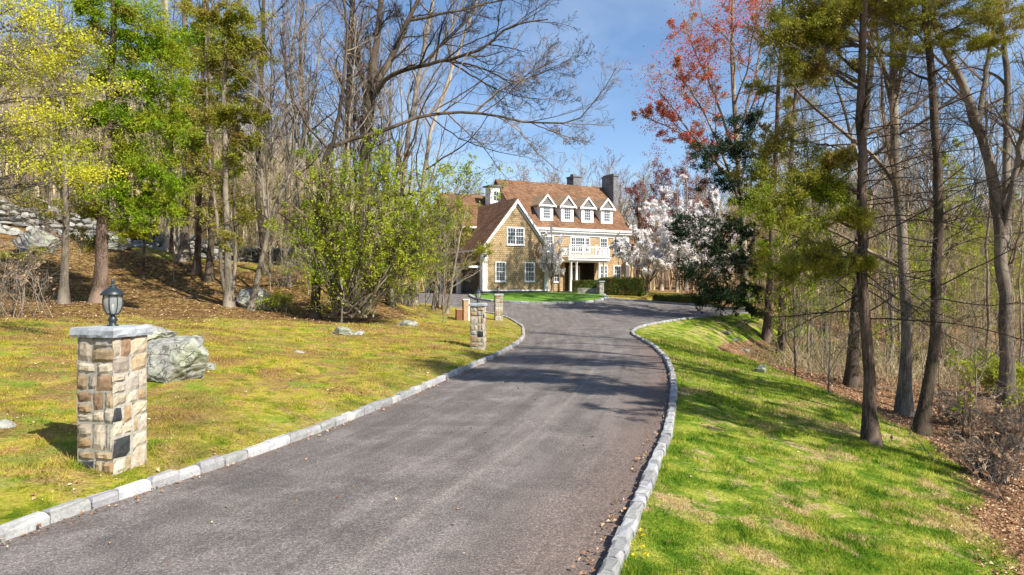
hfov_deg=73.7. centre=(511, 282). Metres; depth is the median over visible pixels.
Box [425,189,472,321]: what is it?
sapling
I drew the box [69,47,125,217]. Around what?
bare tree
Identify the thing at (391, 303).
bare tree
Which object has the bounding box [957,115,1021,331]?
bare tree
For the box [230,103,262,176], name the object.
bare tree
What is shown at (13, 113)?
bare tree
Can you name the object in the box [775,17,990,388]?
bare tree
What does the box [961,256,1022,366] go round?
sapling
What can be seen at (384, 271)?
leafy shrub
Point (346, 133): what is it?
bare tree
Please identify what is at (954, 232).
bare tree
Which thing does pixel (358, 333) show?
rock
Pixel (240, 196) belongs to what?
bare tree
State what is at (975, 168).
bare tree
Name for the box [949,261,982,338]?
sapling
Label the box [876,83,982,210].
bare tree
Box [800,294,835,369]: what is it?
sapling
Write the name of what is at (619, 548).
kerb
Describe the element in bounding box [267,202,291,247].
sapling
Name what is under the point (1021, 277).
bare tree
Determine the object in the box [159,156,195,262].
sapling
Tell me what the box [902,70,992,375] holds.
bare tree
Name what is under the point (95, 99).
bare tree
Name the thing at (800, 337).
sapling
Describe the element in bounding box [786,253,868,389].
sapling
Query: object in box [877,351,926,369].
bush
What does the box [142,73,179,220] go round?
bare tree
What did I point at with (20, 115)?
bare tree
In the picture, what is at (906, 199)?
bare tree
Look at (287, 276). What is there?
bush
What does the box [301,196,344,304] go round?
sapling
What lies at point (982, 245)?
bare tree
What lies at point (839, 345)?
bush
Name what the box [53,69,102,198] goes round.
bare tree
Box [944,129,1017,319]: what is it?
bare tree
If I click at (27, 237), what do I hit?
boulder
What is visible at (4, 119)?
bare tree
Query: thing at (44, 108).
bare tree
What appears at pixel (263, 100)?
bare tree
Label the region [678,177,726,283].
bare tree
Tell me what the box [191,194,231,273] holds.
sapling
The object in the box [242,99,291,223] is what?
bare tree
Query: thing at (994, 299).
tree
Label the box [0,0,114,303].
cedar tree
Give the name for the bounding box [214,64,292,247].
bare tree
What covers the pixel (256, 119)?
bare tree
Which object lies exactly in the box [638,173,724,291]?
blossom tree
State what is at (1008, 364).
beech tree
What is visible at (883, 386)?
fallen branch
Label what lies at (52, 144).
bare tree
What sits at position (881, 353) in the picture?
bush
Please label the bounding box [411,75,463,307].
bare tree
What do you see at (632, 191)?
budding tree
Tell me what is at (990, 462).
bush
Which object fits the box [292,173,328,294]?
sapling
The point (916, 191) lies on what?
bare tree
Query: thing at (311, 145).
bare tree
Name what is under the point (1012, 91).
bare tree
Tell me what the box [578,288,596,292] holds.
wall
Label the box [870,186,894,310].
bare tree
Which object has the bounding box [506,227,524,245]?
window
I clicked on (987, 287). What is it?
bare tree
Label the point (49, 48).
bare tree
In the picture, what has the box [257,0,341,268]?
bare tree
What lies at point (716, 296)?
cedar tree
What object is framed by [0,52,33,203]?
bare tree
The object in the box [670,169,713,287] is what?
bare tree
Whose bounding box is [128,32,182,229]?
bare tree
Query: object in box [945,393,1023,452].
bush
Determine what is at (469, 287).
garage door
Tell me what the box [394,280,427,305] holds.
bush
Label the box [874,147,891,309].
bare tree
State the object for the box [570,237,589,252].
window
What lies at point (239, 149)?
bare tree
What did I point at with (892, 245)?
bare tree
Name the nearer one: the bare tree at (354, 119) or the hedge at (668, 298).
the bare tree at (354, 119)
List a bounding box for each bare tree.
[0,0,82,201]
[0,0,131,200]
[0,5,19,105]
[0,30,37,200]
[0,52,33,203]
[1,54,20,197]
[2,13,54,194]
[2,73,37,185]
[19,30,65,204]
[29,2,90,232]
[39,76,72,208]
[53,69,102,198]
[53,76,85,207]
[56,40,119,191]
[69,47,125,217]
[81,76,123,163]
[95,39,128,220]
[96,50,133,128]
[103,0,205,253]
[104,58,139,215]
[117,62,148,193]
[120,59,158,220]
[121,9,182,231]
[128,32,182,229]
[139,0,197,222]
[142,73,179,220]
[142,214,152,278]
[144,0,253,281]
[149,0,243,261]
[152,0,213,253]
[164,75,213,234]
[190,1,254,234]
[190,164,216,231]
[192,80,252,204]
[212,23,326,230]
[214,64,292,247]
[219,95,282,243]
[220,32,283,241]
[228,0,348,310]
[229,151,255,243]
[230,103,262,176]
[230,172,244,228]
[241,35,306,253]
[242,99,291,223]
[243,0,311,276]
[244,0,346,264]
[246,98,294,258]
[247,4,324,263]
[249,0,630,320]
[249,103,319,201]
[253,79,313,176]
[255,0,355,264]
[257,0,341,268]
[261,82,327,213]
[270,67,340,247]
[277,128,332,267]
[278,8,400,279]
[282,85,334,239]
[290,22,344,248]
[306,0,376,239]
[311,108,343,207]
[312,152,342,228]
[320,0,396,287]
[325,0,596,302]
[325,80,399,180]
[326,0,412,298]
[327,33,393,185]
[330,0,444,279]
[330,51,402,187]
[333,4,410,306]
[344,38,398,282]
[348,124,419,305]
[352,24,445,200]
[376,0,465,301]
[402,0,512,305]
[406,210,440,306]
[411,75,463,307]
[419,173,467,309]
[438,167,474,193]
[445,209,489,313]
[515,160,530,180]
[516,164,531,181]
[534,154,582,183]
[543,170,554,182]
[571,153,600,186]
[592,147,652,225]
[606,164,636,222]
[618,159,659,276]
[618,167,637,242]
[620,170,666,274]
[624,170,666,237]
[667,174,711,261]
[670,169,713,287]
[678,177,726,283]
[691,173,709,229]
[695,170,727,256]
[713,0,942,416]
[745,176,766,297]
[754,111,808,337]
[767,54,889,366]
[770,97,855,363]
[772,114,837,369]
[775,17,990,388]
[777,137,795,298]
[793,141,855,335]
[795,103,856,305]
[805,38,929,373]
[806,201,848,339]
[811,140,872,355]
[833,190,890,339]
[840,234,884,255]
[843,190,897,312]
[844,189,912,340]
[848,146,908,363]
[849,116,903,209]
[852,113,912,316]
[853,114,931,345]
[853,145,905,328]
[867,88,949,243]
[867,135,929,370]
[868,56,960,378]
[869,195,915,280]
[869,218,885,298]
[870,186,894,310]
[872,181,893,312]
[873,157,915,312]
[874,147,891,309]
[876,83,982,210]
[876,162,895,326]
[876,222,917,339]
[881,136,994,382]
[885,135,950,243]
[888,81,950,267]
[900,60,1013,378]
[901,93,952,252]
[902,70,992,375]
[905,162,944,297]
[908,144,966,352]
[909,215,947,329]
[911,134,974,346]
[913,187,932,324]
[917,201,963,312]
[928,164,993,351]
[931,148,987,279]
[941,203,1020,353]
[941,231,956,282]
[942,181,970,343]
[943,107,988,339]
[943,177,1013,344]
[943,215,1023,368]
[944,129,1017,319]
[944,186,967,322]
[952,22,1023,390]
[953,163,997,352]
[954,80,1023,258]
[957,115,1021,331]
[958,210,994,317]
[960,112,1023,307]
[961,194,1016,320]
[965,207,1023,303]
[975,130,1023,365]
[981,196,1023,289]
[982,12,1023,178]
[985,189,1023,324]
[985,224,1023,332]
[990,141,1023,346]
[992,99,1023,366]
[997,260,1023,309]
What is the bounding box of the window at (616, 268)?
[613,265,620,277]
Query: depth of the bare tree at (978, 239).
42.05 m
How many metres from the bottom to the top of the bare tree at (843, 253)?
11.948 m
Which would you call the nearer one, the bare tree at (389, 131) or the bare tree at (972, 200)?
the bare tree at (389, 131)
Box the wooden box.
[455,309,462,320]
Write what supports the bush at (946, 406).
on the ground at (718, 503)
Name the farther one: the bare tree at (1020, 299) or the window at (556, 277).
the window at (556, 277)
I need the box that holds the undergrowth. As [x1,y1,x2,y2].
[0,167,1023,397]
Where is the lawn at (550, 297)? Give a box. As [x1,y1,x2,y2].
[472,292,604,301]
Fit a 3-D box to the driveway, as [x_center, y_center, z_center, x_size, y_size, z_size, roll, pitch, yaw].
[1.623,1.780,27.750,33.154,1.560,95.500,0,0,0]
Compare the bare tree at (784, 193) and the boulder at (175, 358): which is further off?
the bare tree at (784, 193)
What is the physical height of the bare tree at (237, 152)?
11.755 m
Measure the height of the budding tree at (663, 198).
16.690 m
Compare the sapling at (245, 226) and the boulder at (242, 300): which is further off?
the sapling at (245, 226)
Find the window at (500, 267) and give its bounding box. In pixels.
[495,261,506,281]
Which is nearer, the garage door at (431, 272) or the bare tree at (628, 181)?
the garage door at (431, 272)
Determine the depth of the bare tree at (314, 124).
47.29 m
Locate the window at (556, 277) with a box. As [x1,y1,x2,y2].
[554,264,560,282]
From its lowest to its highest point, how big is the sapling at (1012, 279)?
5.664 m
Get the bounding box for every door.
[430,272,439,291]
[446,269,455,292]
[463,269,478,293]
[569,266,579,289]
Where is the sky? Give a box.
[0,0,1023,257]
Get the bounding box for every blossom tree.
[537,225,565,292]
[608,215,681,292]
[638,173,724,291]
[668,219,752,293]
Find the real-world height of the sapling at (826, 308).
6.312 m
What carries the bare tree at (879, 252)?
on the ground at (718, 503)
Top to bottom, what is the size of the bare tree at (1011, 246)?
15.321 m
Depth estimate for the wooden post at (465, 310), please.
38.34 m
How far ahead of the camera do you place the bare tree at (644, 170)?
93.54 m
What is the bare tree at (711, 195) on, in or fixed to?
on the ground at (718, 503)
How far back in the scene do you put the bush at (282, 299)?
31.66 m
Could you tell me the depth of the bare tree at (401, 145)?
49.11 m
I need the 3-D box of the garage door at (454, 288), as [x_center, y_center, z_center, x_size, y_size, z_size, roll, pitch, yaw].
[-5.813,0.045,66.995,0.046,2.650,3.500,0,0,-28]
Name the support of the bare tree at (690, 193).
on the ground at (718, 503)
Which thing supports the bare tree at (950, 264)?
on the ground at (718, 503)
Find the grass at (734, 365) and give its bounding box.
[0,317,1023,574]
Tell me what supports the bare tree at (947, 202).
on the ground at (718, 503)
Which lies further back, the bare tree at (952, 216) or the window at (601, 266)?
the window at (601, 266)
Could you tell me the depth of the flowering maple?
15.49 m
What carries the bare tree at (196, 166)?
on the ground at (718, 503)
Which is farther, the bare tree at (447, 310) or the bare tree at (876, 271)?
the bare tree at (876, 271)
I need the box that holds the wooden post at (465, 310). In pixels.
[461,299,469,320]
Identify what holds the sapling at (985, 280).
on the ground at (718, 503)
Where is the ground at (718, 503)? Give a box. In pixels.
[0,169,1023,574]
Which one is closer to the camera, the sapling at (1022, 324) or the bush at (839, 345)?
the sapling at (1022, 324)
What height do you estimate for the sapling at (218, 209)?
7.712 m
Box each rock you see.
[0,419,16,428]
[206,363,215,369]
[333,326,351,334]
[352,331,364,335]
[398,320,417,326]
[754,365,766,372]
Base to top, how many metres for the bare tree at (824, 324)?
19.086 m
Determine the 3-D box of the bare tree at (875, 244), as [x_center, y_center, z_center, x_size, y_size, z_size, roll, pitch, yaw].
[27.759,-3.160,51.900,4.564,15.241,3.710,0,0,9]
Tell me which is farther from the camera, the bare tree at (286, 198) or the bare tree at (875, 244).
the bare tree at (875, 244)
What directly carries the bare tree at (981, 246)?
on the ground at (718, 503)
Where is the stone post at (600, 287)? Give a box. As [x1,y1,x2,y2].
[596,281,604,293]
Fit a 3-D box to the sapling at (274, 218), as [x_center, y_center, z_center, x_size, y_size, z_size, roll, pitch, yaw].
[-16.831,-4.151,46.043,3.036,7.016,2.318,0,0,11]
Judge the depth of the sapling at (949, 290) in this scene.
41.79 m
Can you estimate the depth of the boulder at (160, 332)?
19.01 m
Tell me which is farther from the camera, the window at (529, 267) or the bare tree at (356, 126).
the window at (529, 267)
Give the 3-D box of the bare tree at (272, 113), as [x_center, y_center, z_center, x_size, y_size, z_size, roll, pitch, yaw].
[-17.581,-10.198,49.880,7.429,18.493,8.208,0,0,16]
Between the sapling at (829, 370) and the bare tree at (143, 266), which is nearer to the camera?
the sapling at (829, 370)
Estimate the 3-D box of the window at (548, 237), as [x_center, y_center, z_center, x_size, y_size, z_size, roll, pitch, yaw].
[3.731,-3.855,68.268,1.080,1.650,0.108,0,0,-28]
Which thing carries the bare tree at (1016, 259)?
on the ground at (718, 503)
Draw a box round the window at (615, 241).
[613,238,620,253]
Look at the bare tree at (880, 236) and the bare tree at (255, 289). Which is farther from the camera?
the bare tree at (880, 236)
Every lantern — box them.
[100,278,124,325]
[474,289,481,302]
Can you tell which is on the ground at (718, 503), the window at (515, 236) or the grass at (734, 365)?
the grass at (734, 365)
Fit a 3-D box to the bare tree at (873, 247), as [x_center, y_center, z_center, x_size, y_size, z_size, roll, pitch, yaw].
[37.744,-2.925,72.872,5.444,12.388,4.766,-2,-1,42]
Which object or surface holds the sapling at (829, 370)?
on the ground at (718, 503)
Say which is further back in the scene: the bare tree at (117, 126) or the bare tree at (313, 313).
the bare tree at (117, 126)
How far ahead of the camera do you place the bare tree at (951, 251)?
58.72 m
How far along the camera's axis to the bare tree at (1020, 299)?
27.65 m
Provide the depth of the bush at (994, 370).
24.32 m
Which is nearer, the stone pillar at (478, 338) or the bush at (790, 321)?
the stone pillar at (478, 338)
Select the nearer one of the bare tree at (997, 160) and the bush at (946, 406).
the bush at (946, 406)
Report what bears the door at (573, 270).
in the shingle house
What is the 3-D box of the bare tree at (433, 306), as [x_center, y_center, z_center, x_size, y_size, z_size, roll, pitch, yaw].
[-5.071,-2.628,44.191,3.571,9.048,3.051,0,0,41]
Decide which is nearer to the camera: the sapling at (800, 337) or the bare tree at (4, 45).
the sapling at (800, 337)
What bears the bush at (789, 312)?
on the ground at (718, 503)
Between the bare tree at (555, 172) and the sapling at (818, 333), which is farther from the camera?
the bare tree at (555, 172)
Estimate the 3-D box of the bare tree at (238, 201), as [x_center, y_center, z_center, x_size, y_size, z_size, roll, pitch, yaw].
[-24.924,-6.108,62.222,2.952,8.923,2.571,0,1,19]
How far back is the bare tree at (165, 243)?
42.32 m
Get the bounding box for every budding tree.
[623,180,657,276]
[632,158,682,290]
[663,149,720,290]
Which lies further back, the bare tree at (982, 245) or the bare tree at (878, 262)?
the bare tree at (878, 262)
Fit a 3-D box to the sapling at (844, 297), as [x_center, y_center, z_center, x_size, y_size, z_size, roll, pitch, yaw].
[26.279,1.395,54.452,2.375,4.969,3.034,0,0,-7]
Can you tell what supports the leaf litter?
on the ground at (718, 503)
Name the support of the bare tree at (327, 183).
on the ground at (718, 503)
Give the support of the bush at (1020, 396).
on the ground at (718, 503)
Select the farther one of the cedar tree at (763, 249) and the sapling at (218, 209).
the sapling at (218, 209)
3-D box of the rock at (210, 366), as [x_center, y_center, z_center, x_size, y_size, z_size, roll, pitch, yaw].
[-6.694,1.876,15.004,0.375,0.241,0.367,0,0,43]
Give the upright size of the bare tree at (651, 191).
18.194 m
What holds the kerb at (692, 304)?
on the ground at (718, 503)
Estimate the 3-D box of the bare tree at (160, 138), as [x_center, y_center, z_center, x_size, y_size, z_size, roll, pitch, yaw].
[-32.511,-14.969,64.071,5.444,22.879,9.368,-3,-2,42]
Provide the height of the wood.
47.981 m
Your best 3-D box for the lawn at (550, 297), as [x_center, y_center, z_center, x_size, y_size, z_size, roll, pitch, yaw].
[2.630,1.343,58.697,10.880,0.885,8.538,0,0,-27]
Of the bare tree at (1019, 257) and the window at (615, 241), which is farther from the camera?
the window at (615, 241)
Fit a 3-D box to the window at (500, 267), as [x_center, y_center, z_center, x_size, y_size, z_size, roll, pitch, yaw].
[-1.028,-0.970,61.773,1.160,1.880,0.108,0,0,-28]
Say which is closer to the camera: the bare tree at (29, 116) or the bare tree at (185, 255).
the bare tree at (185, 255)
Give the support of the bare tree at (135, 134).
on the ground at (718, 503)
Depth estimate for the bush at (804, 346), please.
42.28 m
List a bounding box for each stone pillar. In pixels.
[69,325,153,475]
[469,303,487,349]
[493,294,503,320]
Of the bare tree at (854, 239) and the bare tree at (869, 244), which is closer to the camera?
the bare tree at (869, 244)
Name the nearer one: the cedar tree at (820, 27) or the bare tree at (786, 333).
the cedar tree at (820, 27)
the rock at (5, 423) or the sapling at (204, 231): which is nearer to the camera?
the rock at (5, 423)
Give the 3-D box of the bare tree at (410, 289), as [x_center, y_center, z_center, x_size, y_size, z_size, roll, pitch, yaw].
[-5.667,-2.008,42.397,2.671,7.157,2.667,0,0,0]
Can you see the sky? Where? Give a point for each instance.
(625, 26)
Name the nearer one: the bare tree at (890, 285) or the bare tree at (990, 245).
the bare tree at (890, 285)
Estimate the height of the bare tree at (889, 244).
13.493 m
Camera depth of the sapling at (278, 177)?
47.24 m
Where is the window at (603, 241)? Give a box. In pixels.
[600,238,607,255]
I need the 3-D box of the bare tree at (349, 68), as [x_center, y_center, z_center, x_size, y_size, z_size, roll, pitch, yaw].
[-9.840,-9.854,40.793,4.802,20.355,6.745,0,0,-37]
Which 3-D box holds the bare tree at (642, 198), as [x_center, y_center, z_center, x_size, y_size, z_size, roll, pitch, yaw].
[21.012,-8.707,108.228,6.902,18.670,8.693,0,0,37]
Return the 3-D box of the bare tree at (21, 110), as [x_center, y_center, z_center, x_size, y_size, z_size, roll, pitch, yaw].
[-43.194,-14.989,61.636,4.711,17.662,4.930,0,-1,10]
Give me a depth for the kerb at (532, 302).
55.20 m
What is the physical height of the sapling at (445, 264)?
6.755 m
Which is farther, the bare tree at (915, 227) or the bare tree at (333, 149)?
the bare tree at (333, 149)
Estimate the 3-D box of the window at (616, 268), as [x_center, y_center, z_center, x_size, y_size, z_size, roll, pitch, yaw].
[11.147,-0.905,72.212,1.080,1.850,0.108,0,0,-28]
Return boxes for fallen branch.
[183,288,214,298]
[876,379,895,388]
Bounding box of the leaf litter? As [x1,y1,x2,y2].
[0,227,1023,574]
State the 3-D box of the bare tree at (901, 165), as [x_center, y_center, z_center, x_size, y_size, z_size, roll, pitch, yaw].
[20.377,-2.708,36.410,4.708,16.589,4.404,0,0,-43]
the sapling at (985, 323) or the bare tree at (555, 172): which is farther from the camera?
the bare tree at (555, 172)
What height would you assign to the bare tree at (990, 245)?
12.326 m
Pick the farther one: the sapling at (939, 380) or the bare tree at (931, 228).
the bare tree at (931, 228)
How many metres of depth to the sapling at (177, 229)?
35.52 m
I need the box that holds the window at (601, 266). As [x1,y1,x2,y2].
[600,265,607,277]
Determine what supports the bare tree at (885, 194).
on the ground at (718, 503)
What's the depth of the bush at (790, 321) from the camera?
46.66 m
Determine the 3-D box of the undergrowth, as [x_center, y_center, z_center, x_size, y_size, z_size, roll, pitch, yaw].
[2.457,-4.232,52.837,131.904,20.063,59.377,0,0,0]
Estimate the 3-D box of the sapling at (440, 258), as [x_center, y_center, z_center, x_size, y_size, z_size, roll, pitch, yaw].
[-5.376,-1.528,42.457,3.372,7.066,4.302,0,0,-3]
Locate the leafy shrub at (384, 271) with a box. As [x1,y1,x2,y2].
[263,128,513,322]
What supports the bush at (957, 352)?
on the ground at (718, 503)
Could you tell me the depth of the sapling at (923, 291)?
25.70 m
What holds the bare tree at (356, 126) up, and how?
on the ground at (718, 503)
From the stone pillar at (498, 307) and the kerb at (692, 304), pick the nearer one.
the stone pillar at (498, 307)
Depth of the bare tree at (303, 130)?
40.91 m
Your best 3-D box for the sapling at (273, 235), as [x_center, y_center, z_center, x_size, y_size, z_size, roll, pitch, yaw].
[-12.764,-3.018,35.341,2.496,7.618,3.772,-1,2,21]
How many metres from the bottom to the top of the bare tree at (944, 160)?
11.787 m
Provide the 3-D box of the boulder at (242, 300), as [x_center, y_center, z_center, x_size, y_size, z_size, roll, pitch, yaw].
[-11.937,0.851,31.881,1.960,1.296,1.106,0,0,0]
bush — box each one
[0,228,85,318]
[245,252,311,286]
[247,288,294,312]
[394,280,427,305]
[723,293,755,309]
[768,338,839,358]
[772,297,818,322]
[772,311,805,332]
[805,338,859,359]
[859,344,897,365]
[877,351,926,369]
[880,423,1023,485]
[915,377,1003,427]
[938,343,1015,380]
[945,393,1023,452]
[946,346,1023,402]
[948,372,977,437]
[990,373,1023,419]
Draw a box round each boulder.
[10,229,60,256]
[77,231,132,249]
[143,324,177,341]
[147,335,208,383]
[236,287,275,309]
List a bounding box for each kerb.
[0,305,524,542]
[468,294,607,303]
[582,295,744,309]
[597,312,747,574]
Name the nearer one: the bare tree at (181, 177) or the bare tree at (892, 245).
the bare tree at (892, 245)
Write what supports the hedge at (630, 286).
on the ground at (718, 503)
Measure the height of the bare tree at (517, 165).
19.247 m
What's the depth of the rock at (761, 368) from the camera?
22.75 m
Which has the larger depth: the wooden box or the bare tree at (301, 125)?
the bare tree at (301, 125)
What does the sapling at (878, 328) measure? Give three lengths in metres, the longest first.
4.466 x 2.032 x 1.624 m
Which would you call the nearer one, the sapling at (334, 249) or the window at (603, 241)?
the sapling at (334, 249)
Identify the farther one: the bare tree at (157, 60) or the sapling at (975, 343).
the bare tree at (157, 60)
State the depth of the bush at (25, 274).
22.59 m
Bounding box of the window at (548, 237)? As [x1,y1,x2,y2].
[546,236,553,245]
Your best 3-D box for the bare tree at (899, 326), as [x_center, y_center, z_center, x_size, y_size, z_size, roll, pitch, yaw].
[16.569,-2.539,28.651,3.211,13.864,3.525,0,0,-22]
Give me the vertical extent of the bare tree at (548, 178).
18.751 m
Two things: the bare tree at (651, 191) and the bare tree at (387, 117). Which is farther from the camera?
the bare tree at (651, 191)
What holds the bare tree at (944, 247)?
on the ground at (718, 503)
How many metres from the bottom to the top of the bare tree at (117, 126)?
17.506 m
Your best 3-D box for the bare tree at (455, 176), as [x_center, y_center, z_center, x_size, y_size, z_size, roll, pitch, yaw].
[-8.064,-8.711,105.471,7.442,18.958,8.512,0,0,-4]
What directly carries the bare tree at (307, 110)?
on the ground at (718, 503)
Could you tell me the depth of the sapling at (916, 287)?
23.98 m
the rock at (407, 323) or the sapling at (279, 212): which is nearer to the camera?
the rock at (407, 323)
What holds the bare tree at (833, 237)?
on the ground at (718, 503)
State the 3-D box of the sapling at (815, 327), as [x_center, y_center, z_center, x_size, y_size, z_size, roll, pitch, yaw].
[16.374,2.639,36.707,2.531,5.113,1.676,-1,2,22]
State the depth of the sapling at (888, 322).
27.34 m
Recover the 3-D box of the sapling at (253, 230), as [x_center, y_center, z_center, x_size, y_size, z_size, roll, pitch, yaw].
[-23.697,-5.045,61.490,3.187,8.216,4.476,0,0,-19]
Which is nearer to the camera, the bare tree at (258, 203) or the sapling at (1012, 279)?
the sapling at (1012, 279)
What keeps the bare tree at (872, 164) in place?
on the ground at (718, 503)
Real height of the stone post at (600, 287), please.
1.294 m
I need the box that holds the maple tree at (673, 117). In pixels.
[628,0,817,307]
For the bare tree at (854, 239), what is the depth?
65.92 m
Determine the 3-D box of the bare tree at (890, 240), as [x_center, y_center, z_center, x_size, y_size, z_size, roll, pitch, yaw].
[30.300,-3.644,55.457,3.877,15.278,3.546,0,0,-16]
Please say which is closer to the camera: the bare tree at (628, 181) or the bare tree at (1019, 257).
the bare tree at (1019, 257)
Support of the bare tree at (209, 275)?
on the ground at (718, 503)
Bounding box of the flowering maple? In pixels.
[0,0,152,235]
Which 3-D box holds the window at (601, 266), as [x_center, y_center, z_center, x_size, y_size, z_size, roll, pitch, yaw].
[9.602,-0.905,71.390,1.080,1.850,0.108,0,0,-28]
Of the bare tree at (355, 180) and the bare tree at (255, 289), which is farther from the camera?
the bare tree at (355, 180)
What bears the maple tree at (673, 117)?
on the ground at (718, 503)
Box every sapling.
[152,160,198,281]
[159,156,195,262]
[190,186,250,236]
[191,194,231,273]
[232,156,284,251]
[232,187,255,243]
[236,149,288,290]
[236,183,263,247]
[237,174,293,247]
[246,174,284,246]
[250,159,306,280]
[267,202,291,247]
[290,180,352,252]
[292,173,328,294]
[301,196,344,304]
[336,198,381,281]
[398,218,443,306]
[407,206,452,308]
[420,214,459,313]
[420,214,460,308]
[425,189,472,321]
[746,204,831,375]
[766,256,829,367]
[784,288,819,356]
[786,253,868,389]
[794,288,840,369]
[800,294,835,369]
[801,246,860,394]
[804,241,884,371]
[826,279,852,320]
[859,294,888,357]
[860,256,917,378]
[870,221,952,388]
[875,204,972,380]
[912,227,984,410]
[921,235,1023,402]
[925,283,984,355]
[927,274,980,377]
[942,255,991,369]
[943,273,996,363]
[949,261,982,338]
[951,249,1014,337]
[959,259,1023,391]
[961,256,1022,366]
[963,254,994,304]
[980,267,1018,356]
[985,259,1023,366]
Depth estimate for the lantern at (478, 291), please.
24.54 m
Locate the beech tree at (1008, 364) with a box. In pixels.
[908,0,1023,417]
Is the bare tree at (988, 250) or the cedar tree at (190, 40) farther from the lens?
the bare tree at (988, 250)
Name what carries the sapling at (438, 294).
on the ground at (718, 503)
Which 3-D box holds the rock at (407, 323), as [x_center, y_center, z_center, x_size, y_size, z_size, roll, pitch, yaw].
[-4.753,1.890,30.957,0.969,0.358,0.609,0,0,-11]
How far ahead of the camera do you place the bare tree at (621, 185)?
89.26 m
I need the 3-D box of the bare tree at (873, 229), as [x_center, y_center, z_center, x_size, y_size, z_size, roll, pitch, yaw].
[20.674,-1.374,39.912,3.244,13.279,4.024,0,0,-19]
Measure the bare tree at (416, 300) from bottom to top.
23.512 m
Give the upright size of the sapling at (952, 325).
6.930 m
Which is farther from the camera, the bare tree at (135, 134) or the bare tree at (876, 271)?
the bare tree at (135, 134)
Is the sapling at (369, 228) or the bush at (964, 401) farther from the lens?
the sapling at (369, 228)
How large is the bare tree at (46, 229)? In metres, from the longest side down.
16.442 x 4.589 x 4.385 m
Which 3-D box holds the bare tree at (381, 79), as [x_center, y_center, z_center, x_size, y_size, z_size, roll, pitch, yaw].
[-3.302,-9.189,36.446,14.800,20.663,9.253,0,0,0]
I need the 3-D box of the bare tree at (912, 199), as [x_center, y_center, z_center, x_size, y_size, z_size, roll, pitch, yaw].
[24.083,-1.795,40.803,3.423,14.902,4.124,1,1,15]
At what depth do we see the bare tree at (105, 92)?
49.96 m
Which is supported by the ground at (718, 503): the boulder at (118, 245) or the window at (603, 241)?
the boulder at (118, 245)
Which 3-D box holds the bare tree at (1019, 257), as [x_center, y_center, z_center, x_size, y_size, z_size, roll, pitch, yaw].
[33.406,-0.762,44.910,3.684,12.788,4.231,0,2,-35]
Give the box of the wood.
[0,10,1023,310]
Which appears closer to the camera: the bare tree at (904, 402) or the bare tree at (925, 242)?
the bare tree at (904, 402)
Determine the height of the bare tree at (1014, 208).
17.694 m
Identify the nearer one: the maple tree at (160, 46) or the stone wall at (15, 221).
the maple tree at (160, 46)
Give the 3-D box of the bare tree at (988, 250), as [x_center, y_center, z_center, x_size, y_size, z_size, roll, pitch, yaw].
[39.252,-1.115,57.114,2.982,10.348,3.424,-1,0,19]
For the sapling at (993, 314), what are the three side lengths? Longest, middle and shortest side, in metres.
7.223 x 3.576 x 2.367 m
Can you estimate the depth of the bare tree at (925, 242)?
55.88 m
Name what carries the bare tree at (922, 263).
on the ground at (718, 503)
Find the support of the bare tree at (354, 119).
on the ground at (718, 503)
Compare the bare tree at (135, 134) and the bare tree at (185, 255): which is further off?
the bare tree at (135, 134)
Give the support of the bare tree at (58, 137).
on the ground at (718, 503)
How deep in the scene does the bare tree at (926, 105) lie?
53.33 m
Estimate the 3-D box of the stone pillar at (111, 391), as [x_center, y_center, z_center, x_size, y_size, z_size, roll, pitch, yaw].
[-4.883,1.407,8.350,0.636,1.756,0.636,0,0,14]
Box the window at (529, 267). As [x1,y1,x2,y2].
[524,262,535,281]
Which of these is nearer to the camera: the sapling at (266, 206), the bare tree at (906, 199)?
the bare tree at (906, 199)
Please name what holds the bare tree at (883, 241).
on the ground at (718, 503)
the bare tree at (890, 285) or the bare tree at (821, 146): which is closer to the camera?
the bare tree at (890, 285)
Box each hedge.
[571,280,598,292]
[598,276,646,295]
[652,294,711,304]
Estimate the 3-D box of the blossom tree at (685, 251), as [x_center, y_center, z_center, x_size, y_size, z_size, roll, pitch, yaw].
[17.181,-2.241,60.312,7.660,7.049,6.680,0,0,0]
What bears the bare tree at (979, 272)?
on the ground at (718, 503)
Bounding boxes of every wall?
[0,200,353,277]
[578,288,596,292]
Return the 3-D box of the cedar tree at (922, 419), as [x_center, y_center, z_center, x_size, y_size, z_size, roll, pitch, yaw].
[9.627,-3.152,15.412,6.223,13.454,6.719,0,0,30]
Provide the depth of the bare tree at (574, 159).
92.28 m
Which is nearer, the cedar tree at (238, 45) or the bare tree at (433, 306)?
the cedar tree at (238, 45)
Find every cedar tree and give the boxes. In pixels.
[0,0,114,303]
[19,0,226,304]
[146,0,254,274]
[168,0,281,307]
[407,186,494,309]
[663,0,820,342]
[686,0,1023,445]
[727,2,877,356]
[788,0,1023,436]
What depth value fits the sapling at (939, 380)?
19.53 m
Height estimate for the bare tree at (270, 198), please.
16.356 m
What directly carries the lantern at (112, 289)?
on the stone pillar at (111, 391)
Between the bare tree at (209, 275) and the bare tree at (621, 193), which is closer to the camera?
the bare tree at (209, 275)
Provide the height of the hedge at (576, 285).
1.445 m
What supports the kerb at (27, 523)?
on the ground at (718, 503)
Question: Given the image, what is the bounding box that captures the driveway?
[0,292,744,574]
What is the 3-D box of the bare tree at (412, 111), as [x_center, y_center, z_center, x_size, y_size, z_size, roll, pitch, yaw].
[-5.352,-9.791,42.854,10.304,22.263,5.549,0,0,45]
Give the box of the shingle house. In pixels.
[425,173,634,293]
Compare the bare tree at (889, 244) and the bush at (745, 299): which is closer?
the bare tree at (889, 244)

